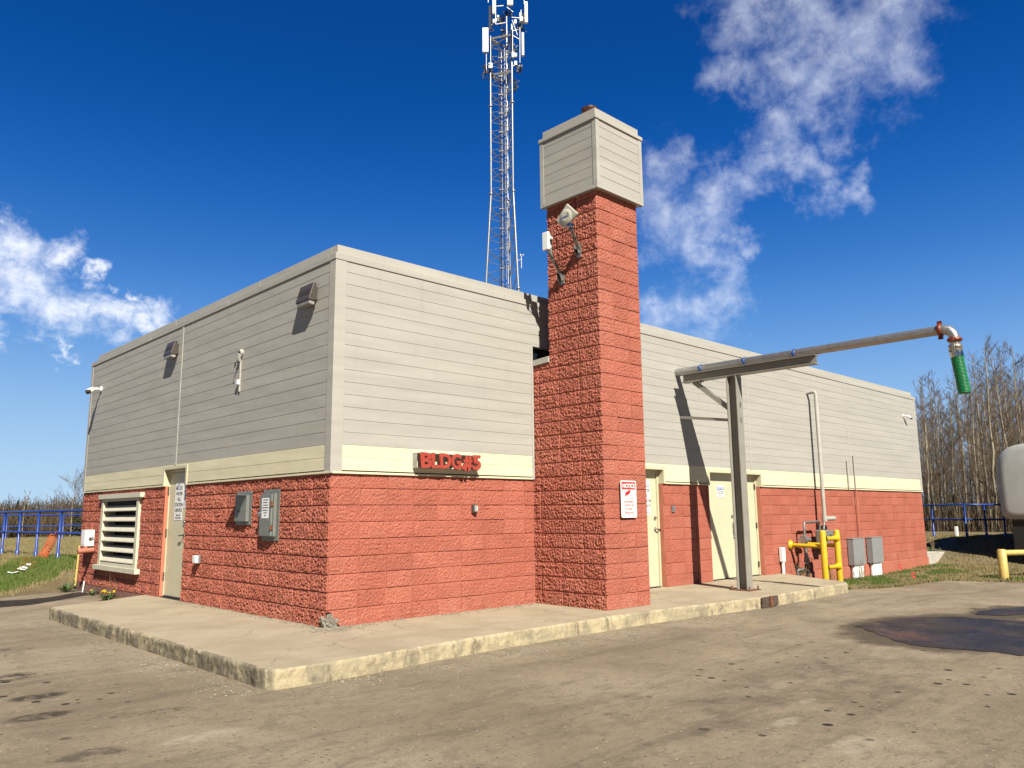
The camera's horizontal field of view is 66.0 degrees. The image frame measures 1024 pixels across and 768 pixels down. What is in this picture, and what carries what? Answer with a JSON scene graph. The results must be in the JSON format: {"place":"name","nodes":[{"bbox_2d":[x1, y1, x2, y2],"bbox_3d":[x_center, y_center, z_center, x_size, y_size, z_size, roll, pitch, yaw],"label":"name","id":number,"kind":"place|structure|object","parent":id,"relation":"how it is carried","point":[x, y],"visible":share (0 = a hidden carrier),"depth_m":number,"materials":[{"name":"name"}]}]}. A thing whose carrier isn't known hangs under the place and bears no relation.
{"place":"outdoors","nodes":[
{"label":"outdoors","id":0,"kind":"place"},
{"bbox_2d":[0,554,76,591],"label":"green grass","id":1,"kind":"structure","parent":0,"point":[26,573],"depth_m":16.70,"materials":[{"name":"plant"}]},
{"bbox_2d":[0,535,80,595],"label":"dry grass","id":2,"kind":"structure","parent":0,"point":[69,545],"depth_m":22.89,"materials":[{"name":"plant"}]},
{"bbox_2d":[0,581,1023,767],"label":"asphalt yard","id":3,"kind":"structure","parent":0,"point":[766,696],"depth_m":6.08,"materials":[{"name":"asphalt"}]},
{"bbox_2d":[0,592,88,606],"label":"asphalt patch","id":4,"kind":"object","parent":3,"relation":"on","point":[7,603],"visible":0.95,"depth_m":13.90,"materials":[{"name":"asphalt"}]},
{"bbox_2d":[55,574,78,591],"bbox_3d":[-8.745,3.909,15.539,0.430,0.345,0.470,-4,-10,21],"label":"weed clump","id":5,"kind":"object","parent":3,"relation":"on","point":[66,587],"visible":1,"depth_m":15.44,"materials":[{"name":"plant"}]},
{"bbox_2d":[96,575,117,599],"bbox_3d":[-7.085,3.569,13.835,0.369,0.453,0.393,8,-13,-43],"label":"weed clump","id":6,"kind":"object","parent":3,"relation":"on","point":[108,596],"visible":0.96,"depth_m":13.80,"materials":[{"name":"plant"}]},
{"bbox_2d":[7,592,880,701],"bbox_3d":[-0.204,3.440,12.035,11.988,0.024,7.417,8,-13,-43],"label":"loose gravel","id":7,"kind":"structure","parent":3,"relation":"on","point":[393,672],"depth_m":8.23,"materials":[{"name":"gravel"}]},
{"bbox_2d":[49,574,848,689],"bbox_3d":[-0.170,3.612,13.442,12.351,0.214,7.807,8,-13,-43],"label":"concrete apron","id":8,"kind":"object","parent":3,"relation":"on","point":[284,655],"visible":0.95,"depth_m":9.04,"materials":[{"name":"concrete"}]},
{"bbox_2d":[179,601,535,633],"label":"block crumbs","id":9,"kind":"object","parent":8,"relation":"on","point":[329,629],"visible":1,"depth_m":9.46,"materials":[{"name":"concrete"}]},
{"bbox_2d":[680,354,818,590],"bbox_3d":[3.915,1.534,13.166,0.375,3.720,2.717,8,-13,-43],"label":"pipe support","id":10,"kind":"object","parent":8,"relation":"on","point":[733,405],"visible":1,"depth_m":13.24,"materials":[{"name":"grey paint"}]},
{"bbox_2d":[674,321,970,393],"bbox_3d":[4.684,-0.109,12.756,0.264,1.076,4.856,8,-13,-43],"label":"fill pipe","id":11,"kind":"object","parent":10,"relation":"on","point":[954,340],"visible":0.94,"depth_m":11.84,"materials":[{"name":"silver metal"}]},
{"bbox_2d":[761,595,778,607],"bbox_3d":[3.925,3.302,11.957,0.470,0.162,0.049,8,-13,-43],"label":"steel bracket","id":12,"kind":"object","parent":8,"relation":"attached to","point":[770,601],"visible":1,"depth_m":11.92,"materials":[{"name":"metal"}]},
{"bbox_2d":[855,617,1023,655],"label":"puddle","id":13,"kind":"object","parent":3,"relation":"on","point":[993,635],"visible":1,"depth_m":9.30,"materials":[{"name":"liquid"}]},
{"bbox_2d":[976,607,1023,614],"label":"puddle","id":14,"kind":"object","parent":3,"relation":"on","point":[1012,611],"visible":1,"depth_m":11.14,"materials":[{"name":"liquid"}]},
{"bbox_2d":[0,523,1023,597],"bbox_3d":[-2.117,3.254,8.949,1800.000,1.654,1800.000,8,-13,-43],"label":"ground","id":15,"kind":"structure","parent":0,"point":[945,545],"depth_m":22.94,"materials":[{"name":"green plant"}]},
{"bbox_2d":[9,499,20,537],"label":"spruce tree","id":16,"kind":"object","parent":15,"relation":"on","point":[16,507],"visible":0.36,"depth_m":65.10,"materials":[{"name":"plant"}]},
{"bbox_2d":[21,490,28,536],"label":"young aspen","id":17,"kind":"object","parent":15,"relation":"on","point":[22,520],"visible":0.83,"depth_m":63.39,"materials":[{"name":"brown plant"}]},
{"bbox_2d":[0,509,82,557],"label":"pipe railing","id":18,"kind":"object","parent":15,"relation":"on","point":[37,532],"visible":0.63,"depth_m":18.53,"materials":[{"name":"metal"}]},
{"bbox_2d":[8,533,57,572],"bbox_3d":[-10.533,3.650,17.240,0.689,0.865,1.766,1,-10,-11],"label":"safety net","id":19,"kind":"object","parent":18,"relation":"hanging from","point":[45,546],"visible":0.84,"depth_m":17.81,"materials":[{"name":"plastic"}]},
{"bbox_2d":[0,514,82,537],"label":"pipe railing","id":20,"kind":"object","parent":15,"relation":"on","point":[63,525],"visible":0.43,"depth_m":35.89,"materials":[{"name":"metal"}]},
{"bbox_2d":[0,494,83,538],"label":"thicket","id":21,"kind":"object","parent":15,"relation":"on","point":[48,520],"visible":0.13,"depth_m":65.21,"materials":[{"name":"plant"}]},
{"bbox_2d":[43,470,83,536],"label":"bare tree","id":22,"kind":"object","parent":15,"relation":"on","point":[64,505],"visible":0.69,"depth_m":51.72,"materials":[{"name":"brown plant"}]},
{"bbox_2d":[66,504,81,536],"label":"spruce tree","id":23,"kind":"object","parent":15,"relation":"on","point":[78,528],"visible":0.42,"depth_m":56.91,"materials":[{"name":"plant"}]},
{"bbox_2d":[74,545,79,585],"bbox_3d":[-8.832,3.695,16.011,0.035,0.822,0.087,0,-9,-2],"label":"warning stake","id":24,"kind":"object","parent":15,"relation":"on","point":[76,573],"visible":0.64,"depth_m":15.98,"materials":[{"name":"plastic"}]},
{"bbox_2d":[76,105,928,627],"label":"pump house","id":25,"kind":"structure","parent":15,"relation":"on","point":[560,409],"depth_m":11.34,"materials":[{"name":"brick"}]},
{"bbox_2d":[77,546,93,553],"bbox_3d":[-8.203,3.192,15.157,0.286,0.146,0.100,8,-13,-43],"label":"wall pipe","id":26,"kind":"object","parent":25,"relation":"attached to","point":[85,549],"depth_m":15.13,"materials":[{"name":"red paint"}]},
{"bbox_2d":[81,530,94,545],"bbox_3d":[-8.228,2.988,15.290,0.168,0.310,0.307,8,-13,-43],"label":"control box","id":27,"kind":"object","parent":25,"relation":"attached to","point":[87,537],"visible":1,"depth_m":15.22,"materials":[{"name":"white plastic"}]},
{"bbox_2d":[85,387,102,393],"bbox_3d":[-8.370,0.127,15.764,0.131,0.197,0.377,-4,-10,23],"label":"security camera","id":28,"kind":"object","parent":25,"relation":"attached to","point":[90,390],"visible":1,"depth_m":15.69,"materials":[{"name":"white plastic"}]},
{"bbox_2d":[163,340,178,359],"bbox_3d":[-5.700,-0.563,13.183,0.135,0.286,0.340,8,-13,-43],"label":"wall lamp","id":29,"kind":"object","parent":25,"relation":"attached to","point":[171,350],"visible":1,"depth_m":13.09,"materials":[{"name":"grey metal"}]},
{"bbox_2d":[158,464,189,600],"bbox_3d":[-5.365,2.365,12.572,0.152,2.105,1.000,8,-13,-43],"label":"door","id":30,"kind":"structure","parent":25,"relation":"in","point":[171,562],"depth_m":12.72,"materials":[{"name":"beige paint"}]},
{"bbox_2d":[174,482,183,519],"bbox_3d":[-5.358,1.883,12.671,0.005,0.605,0.323,8,-13,-43],"label":"service sign","id":31,"kind":"object","parent":25,"relation":"attached to","point":[178,501],"visible":1,"depth_m":12.67,"materials":[{"name":"white plastic"}]},
{"bbox_2d":[183,488,186,507],"bbox_3d":[-5.171,1.804,12.487,0.004,0.309,0.202,8,-13,-43],"label":"paper notice","id":32,"kind":"object","parent":25,"relation":"attached to","point":[184,498],"visible":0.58,"depth_m":12.52,"materials":[{"name":"paper"}]},
{"bbox_2d":[192,555,200,563],"bbox_3d":[-4.679,2.598,11.674,0.075,0.120,0.140,8,-13,-43],"label":"outlet box","id":33,"kind":"object","parent":25,"relation":"attached to","point":[196,558],"visible":1,"depth_m":11.64,"materials":[{"name":"metal"}]},
{"bbox_2d":[234,349,243,391],"bbox_3d":[-3.917,-0.197,11.293,0.150,0.618,0.093,-2,-10,11],"label":"cable stub","id":34,"kind":"object","parent":25,"relation":"attached to","point":[239,356],"visible":1,"depth_m":11.29,"materials":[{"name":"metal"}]},
{"bbox_2d":[227,491,252,524],"bbox_3d":[-3.732,1.691,10.734,0.178,0.457,0.470,8,-13,-43],"label":"electrical box","id":35,"kind":"object","parent":25,"relation":"attached to","point":[243,507],"visible":1,"depth_m":10.72,"materials":[{"name":"metal"}]},
{"bbox_2d":[257,489,280,540],"bbox_3d":[-3.155,1.694,10.184,0.096,0.657,0.450,8,-13,-43],"label":"electrical box","id":36,"kind":"object","parent":25,"relation":"attached to","point":[269,514],"visible":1,"depth_m":10.13,"materials":[{"name":"metal"}]},
{"bbox_2d":[259,495,272,535],"bbox_3d":[-3.188,1.701,10.204,0.023,0.525,0.315,8,-13,-43],"label":"door","id":37,"kind":"structure","parent":36,"relation":"in","point":[264,523],"depth_m":10.16,"materials":[{"name":"metal"}]},
{"bbox_2d":[296,282,317,308],"bbox_3d":[-2.596,-1.118,9.987,0.135,0.286,0.340,8,-13,-43],"label":"wall lamp","id":38,"kind":"object","parent":25,"relation":"attached to","point":[307,296],"visible":1,"depth_m":9.91,"materials":[{"name":"grey metal"}]},
{"bbox_2d":[413,452,480,470],"bbox_3d":[-0.835,1.037,10.446,1.100,0.223,0.128,8,-13,-43],"label":"building sign","id":39,"kind":"object","parent":25,"relation":"attached to","point":[450,461],"visible":1,"depth_m":10.37,"materials":[{"name":"metal"}]},
{"bbox_2d":[472,504,477,512],"bbox_3d":[-0.494,1.697,10.719,0.085,0.120,0.079,8,-13,-43],"label":"strobe light","id":40,"kind":"object","parent":25,"relation":"attached to","point":[474,508],"visible":1,"depth_m":10.70,"materials":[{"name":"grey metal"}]},
{"bbox_2d":[530,344,549,365],"bbox_3d":[0.633,-0.377,12.269,1.055,0.344,0.094,8,-13,-43],"label":"clerestory window","id":41,"kind":"structure","parent":25,"relation":"in","point":[537,352],"depth_m":12.10,"materials":[{"name":"black glass"}]},
{"bbox_2d":[542,231,571,284],"bbox_3d":[0.659,-1.841,11.488,0.430,0.700,0.243,8,-13,-43],"label":"antenna panel","id":42,"kind":"object","parent":25,"relation":"attached to","point":[547,237],"visible":1,"depth_m":11.46,"materials":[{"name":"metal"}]},
{"bbox_2d":[556,204,581,257],"bbox_3d":[0.919,-2.200,11.261,0.435,0.671,0.395,8,-13,-43],"label":"antenna panel","id":43,"kind":"object","parent":25,"relation":"attached to","point":[567,216],"visible":1,"depth_m":11.17,"materials":[{"name":"grey"}]},
{"bbox_2d":[620,480,636,517],"bbox_3d":[1.622,1.595,10.919,0.345,0.507,0.013,8,-13,-43],"label":"notice sign","id":44,"kind":"object","parent":25,"relation":"attached to","point":[628,501],"visible":1,"depth_m":10.91,"materials":[{"name":"white plastic"}]},
{"bbox_2d":[645,466,666,588],"bbox_3d":[2.276,2.445,13.444,1.010,2.085,0.205,8,-13,-43],"label":"door","id":45,"kind":"structure","parent":25,"relation":"in","point":[656,475],"depth_m":13.69,"materials":[{"name":"beige paint"}]},
{"bbox_2d":[646,480,650,514],"bbox_3d":[2.304,1.960,13.624,0.313,0.600,0.005,8,-13,-43],"label":"service sign","id":46,"kind":"object","parent":45,"relation":"attached to","point":[648,497],"visible":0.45,"depth_m":13.68,"materials":[{"name":"white plastic"}]},
{"bbox_2d":[706,469,764,580],"bbox_3d":[4.349,2.748,15.406,2.010,2.085,0.205,8,-13,-43],"label":"door","id":47,"kind":"structure","parent":25,"relation":"in","point":[721,508],"depth_m":15.26,"materials":[{"name":"beige paint"}]},
{"bbox_2d":[716,485,723,496],"bbox_3d":[4.047,2.081,15.294,0.260,0.220,0.008,8,-13,-43],"label":"notice sign","id":48,"kind":"object","parent":47,"relation":"attached to","point":[720,490],"visible":1,"depth_m":15.29,"materials":[{"name":"white plastic"}]},
{"bbox_2d":[747,477,759,574],"bbox_3d":[4.678,2.831,15.791,0.816,1.970,0.080,8,-13,-43],"label":"door","id":49,"kind":"structure","parent":25,"relation":"in","point":[750,486],"depth_m":15.97,"materials":[{"name":"beige paint"}]},
{"bbox_2d":[779,547,785,573],"bbox_3d":[5.601,3.674,16.288,0.130,0.580,0.080,8,-13,-43],"label":"marker post","id":50,"kind":"object","parent":25,"relation":"attached to","point":[782,555],"depth_m":16.26,"materials":[{"name":"white plastic"}]},
{"bbox_2d":[806,390,835,520],"bbox_3d":[7.010,1.617,17.888,0.542,2.951,0.276,8,-13,-43],"label":"gas riser","id":51,"kind":"object","parent":25,"relation":"attached to","point":[825,517],"visible":1,"depth_m":17.66,"materials":[{"name":"metal"}]},
{"bbox_2d":[847,538,865,578],"bbox_3d":[8.184,4.195,18.657,0.646,1.072,0.152,8,-13,-43],"label":"pedestal box","id":52,"kind":"object","parent":25,"relation":"attached to","point":[856,550],"visible":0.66,"depth_m":18.53,"materials":[{"name":"white plastic"}]},
{"bbox_2d":[853,455,859,537],"bbox_3d":[8.374,2.733,19.157,0.032,1.985,0.034,3,-10,-21],"label":"wall conduit","id":53,"kind":"object","parent":25,"relation":"attached to","point":[856,496],"depth_m":19.14,"materials":[{"name":"metal"}]},
{"bbox_2d":[866,536,883,575],"bbox_3d":[8.957,4.308,19.388,0.646,1.072,0.152,8,-13,-43],"label":"pedestal box","id":54,"kind":"object","parent":25,"relation":"attached to","point":[875,555],"visible":0.74,"depth_m":19.26,"materials":[{"name":"white plastic"}]},
{"bbox_2d":[482,0,527,291],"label":"telecom tower","id":55,"kind":"structure","parent":15,"relation":"on","point":[523,18],"depth_m":48.33,"materials":[{"name":"metal"}]},
{"bbox_2d":[796,520,833,576],"bbox_3d":[6.550,3.630,16.952,1.780,1.365,0.240,8,-13,-43],"label":"gas meter","id":56,"kind":"object","parent":15,"relation":"on","point":[804,539],"visible":0.68,"depth_m":16.71,"materials":[{"name":"grey metal"}]},
{"bbox_2d":[788,530,842,580],"bbox_3d":[6.421,3.696,16.574,0.860,1.235,0.818,8,-13,-43],"label":"meter guard","id":57,"kind":"object","parent":15,"relation":"on","point":[822,545],"visible":0.84,"depth_m":16.42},
{"bbox_2d":[855,560,866,579],"bbox_3d":[8.035,4.294,18.190,0.244,0.491,0.346,-1,-9,4],"label":"weed clump","id":58,"kind":"object","parent":15,"relation":"on","point":[860,575],"visible":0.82,"depth_m":18.16,"materials":[{"name":"plant"}]},
{"bbox_2d":[914,384,939,499],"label":"aspen tree","id":59,"kind":"object","parent":15,"relation":"on","point":[923,455],"visible":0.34,"depth_m":60.29,"materials":[{"name":"brown plant"}]},
{"bbox_2d":[915,401,942,499],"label":"aspen tree","id":60,"kind":"object","parent":15,"relation":"on","point":[920,449],"visible":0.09,"depth_m":67.61,"materials":[{"name":"brown plant"}]},
{"bbox_2d":[914,386,944,523],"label":"aspen tree","id":61,"kind":"object","parent":15,"relation":"on","point":[930,450],"visible":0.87,"depth_m":40.82,"materials":[{"name":"brown plant"}]},
{"bbox_2d":[843,563,1023,589],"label":"green grass","id":62,"kind":"structure","parent":15,"relation":"on","point":[877,579],"depth_m":18.59,"materials":[{"name":"plant"}]},
{"bbox_2d":[927,551,943,564],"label":"retaining block","id":63,"kind":"structure","parent":15,"relation":"on","point":[934,557],"depth_m":22.58,"materials":[{"name":"grey concrete"}]},
{"bbox_2d":[848,564,1023,588],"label":"dry grass","id":64,"kind":"structure","parent":15,"relation":"on","point":[907,581],"depth_m":18.62,"materials":[{"name":"plant"}]},
{"bbox_2d":[912,372,959,531],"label":"aspen tree","id":65,"kind":"object","parent":15,"relation":"on","point":[931,479],"visible":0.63,"depth_m":43.12,"materials":[{"name":"brown plant"}]},
{"bbox_2d":[917,416,956,530],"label":"aspen tree","id":66,"kind":"object","parent":15,"relation":"on","point":[933,463],"visible":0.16,"depth_m":52.97,"materials":[{"name":"brown plant"}]},
{"bbox_2d":[920,417,954,506],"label":"aspen tree","id":67,"kind":"object","parent":15,"relation":"on","point":[930,458],"visible":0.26,"depth_m":49.69,"materials":[{"name":"brown plant"}]},
{"bbox_2d":[920,380,956,525],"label":"aspen tree","id":68,"kind":"object","parent":15,"relation":"on","point":[935,438],"visible":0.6,"depth_m":47.97,"materials":[{"name":"brown plant"}]},
{"bbox_2d":[922,391,955,512],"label":"aspen tree","id":69,"kind":"object","parent":15,"relation":"on","point":[938,431],"visible":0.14,"depth_m":58.41,"materials":[{"name":"brown plant"}]},
{"bbox_2d":[915,370,965,501],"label":"aspen tree","id":70,"kind":"object","parent":15,"relation":"on","point":[934,422],"visible":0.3,"depth_m":55.60,"materials":[{"name":"brown plant"}]},
{"bbox_2d":[919,394,963,528],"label":"aspen tree","id":71,"kind":"object","parent":15,"relation":"on","point":[938,457],"visible":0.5,"depth_m":44.29,"materials":[{"name":"brown plant"}]},
{"bbox_2d":[927,385,960,531],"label":"aspen tree","id":72,"kind":"object","parent":15,"relation":"on","point":[941,450],"visible":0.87,"depth_m":41.72,"materials":[{"name":"brown plant"}]},
{"bbox_2d":[925,401,966,525],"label":"aspen tree","id":73,"kind":"object","parent":15,"relation":"on","point":[955,477],"visible":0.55,"depth_m":45.49,"materials":[{"name":"brown plant"}]},
{"bbox_2d":[936,391,966,526],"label":"aspen tree","id":74,"kind":"object","parent":15,"relation":"on","point":[949,429],"visible":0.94,"depth_m":40.89,"materials":[{"name":"brown plant"}]},
{"bbox_2d":[885,533,1023,581],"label":"dry grass","id":75,"kind":"structure","parent":15,"relation":"on","point":[961,536],"depth_m":23.68,"materials":[{"name":"plant"}]},
{"bbox_2d":[938,396,974,526],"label":"aspen tree","id":76,"kind":"object","parent":15,"relation":"on","point":[947,443],"visible":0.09,"depth_m":64.71,"materials":[{"name":"brown plant"}]},
{"bbox_2d":[945,386,968,494],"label":"aspen tree","id":77,"kind":"object","parent":15,"relation":"on","point":[957,429],"visible":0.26,"depth_m":53.24,"materials":[{"name":"brown plant"}]},
{"bbox_2d":[937,375,981,525],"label":"aspen tree","id":78,"kind":"object","parent":15,"relation":"on","point":[956,396],"visible":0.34,"depth_m":49.49,"materials":[{"name":"brown plant"}]},
{"bbox_2d":[933,391,989,531],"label":"aspen tree","id":79,"kind":"object","parent":15,"relation":"on","point":[958,414],"visible":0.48,"depth_m":47.49,"materials":[{"name":"brown plant"}]},
{"bbox_2d":[923,504,1006,536],"bbox_3d":[14.634,4.882,27.928,1.511,1.213,4.834,4,-10,-27],"label":"pipe railing","id":80,"kind":"object","parent":15,"relation":"on","point":[966,520],"visible":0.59,"depth_m":26.05,"materials":[{"name":"metal"}]},
{"bbox_2d":[919,420,1023,531],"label":"undergrowth","id":81,"kind":"object","parent":15,"relation":"on","point":[973,527],"visible":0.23,"depth_m":38.57,"materials":[{"name":"plant"}]},
{"bbox_2d":[946,371,996,513],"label":"aspen tree","id":82,"kind":"object","parent":15,"relation":"on","point":[963,405],"visible":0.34,"depth_m":48.36,"materials":[{"name":"brown plant"}]},
{"bbox_2d":[948,388,996,520],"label":"aspen tree","id":83,"kind":"object","parent":15,"relation":"on","point":[970,451],"visible":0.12,"depth_m":51.33,"materials":[{"name":"brown plant"}]},
{"bbox_2d":[951,366,995,531],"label":"aspen tree","id":84,"kind":"object","parent":15,"relation":"on","point":[974,462],"visible":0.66,"depth_m":42.01,"materials":[{"name":"brown plant"}]},
{"bbox_2d":[946,351,1006,531],"bbox_3d":[23.653,3.138,40.039,2.396,9.987,2.899,1,-9,-7],"label":"aspen tree","id":85,"kind":"object","parent":15,"relation":"on","point":[982,446],"visible":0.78,"depth_m":39.93,"materials":[{"name":"brown plant"}]},
{"bbox_2d":[955,379,1002,527],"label":"aspen tree","id":86,"kind":"object","parent":15,"relation":"on","point":[969,398],"visible":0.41,"depth_m":45.19,"materials":[{"name":"brown plant"}]},
{"bbox_2d":[945,336,1014,531],"bbox_3d":[23.057,2.575,38.793,3.274,10.349,3.381,-8,-12,39],"label":"aspen tree","id":87,"kind":"object","parent":15,"relation":"on","point":[989,410],"visible":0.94,"depth_m":38.70,"materials":[{"name":"brown plant"}]},
{"bbox_2d":[962,388,997,521],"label":"aspen tree","id":88,"kind":"object","parent":15,"relation":"on","point":[978,454],"visible":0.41,"depth_m":43.85,"materials":[{"name":"brown plant"}]},
{"bbox_2d":[970,392,996,524],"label":"aspen tree","id":89,"kind":"object","parent":15,"relation":"on","point":[980,439],"visible":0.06,"depth_m":52.94,"materials":[{"name":"brown plant"}]},
{"bbox_2d":[961,367,1015,525],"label":"aspen tree","id":90,"kind":"object","parent":15,"relation":"on","point":[985,423],"visible":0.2,"depth_m":50.34,"materials":[{"name":"brown plant"}]},
{"bbox_2d":[964,382,1020,529],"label":"aspen tree","id":91,"kind":"object","parent":15,"relation":"on","point":[998,439],"visible":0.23,"depth_m":48.41,"materials":[{"name":"brown plant"}]},
{"bbox_2d":[973,385,1015,527],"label":"aspen tree","id":92,"kind":"object","parent":15,"relation":"on","point":[995,437],"visible":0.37,"depth_m":43.94,"materials":[{"name":"brown plant"}]},
{"bbox_2d":[974,372,1022,469],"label":"aspen tree","id":93,"kind":"object","parent":15,"relation":"on","point":[999,417],"visible":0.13,"depth_m":51.24,"materials":[{"name":"brown plant"}]},
{"bbox_2d":[976,340,1021,448],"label":"aspen tree","id":94,"kind":"object","parent":15,"relation":"on","point":[999,352],"visible":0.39,"depth_m":56.97,"materials":[{"name":"brown plant"}]},
{"bbox_2d":[981,346,1023,531],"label":"aspen tree","id":95,"kind":"object","parent":15,"relation":"on","point":[988,372],"visible":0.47,"depth_m":47.24,"materials":[{"name":"brown plant"}]},
{"bbox_2d":[983,346,1022,452],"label":"aspen tree","id":96,"kind":"object","parent":15,"relation":"on","point":[999,405],"visible":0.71,"depth_m":42.25,"materials":[{"name":"brown plant"}]},
{"bbox_2d":[991,364,1023,453],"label":"aspen tree","id":97,"kind":"object","parent":15,"relation":"on","point":[1007,407],"visible":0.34,"depth_m":50.58,"materials":[{"name":"brown plant"}]},
{"bbox_2d":[997,444,1023,549],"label":"storage tank","id":98,"kind":"object","parent":15,"relation":"on","point":[1010,467],"visible":0.99,"depth_m":21.99,"materials":[{"name":"white metal"}]},
{"bbox_2d":[997,549,1023,578],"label":"pipe barrier","id":99,"kind":"object","parent":15,"relation":"on","point":[1002,554],"visible":0.75,"depth_m":18.12,"materials":[{"name":"metal"}]},
{"bbox_2d":[998,341,1023,445],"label":"aspen tree","id":100,"kind":"object","parent":15,"relation":"on","point":[1013,366],"visible":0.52,"depth_m":52.72,"materials":[{"name":"brown plant"}]},
{"bbox_2d":[1003,387,1023,443],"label":"aspen tree","id":101,"kind":"object","parent":15,"relation":"on","point":[1018,410],"visible":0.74,"depth_m":45.15,"materials":[{"name":"brown plant"}]},
{"bbox_2d":[1005,358,1023,442],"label":"aspen tree","id":102,"kind":"object","parent":15,"relation":"on","point":[1016,388],"visible":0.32,"depth_m":56.28,"materials":[{"name":"brown plant"}]},
{"bbox_2d":[1005,394,1023,444],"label":"aspen tree","id":103,"kind":"object","parent":15,"relation":"on","point":[1016,422],"visible":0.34,"depth_m":49.05,"materials":[{"name":"brown plant"}]},
{"bbox_2d":[1005,358,1023,436],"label":"aspen tree","id":104,"kind":"object","parent":15,"relation":"on","point":[1021,384],"visible":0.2,"depth_m":67.02,"materials":[{"name":"brown plant"}]},
{"bbox_2d":[0,0,1023,509],"label":"sky","id":105,"kind":"structure","parent":0,"point":[815,172],"materials":[{"name":"blue"}]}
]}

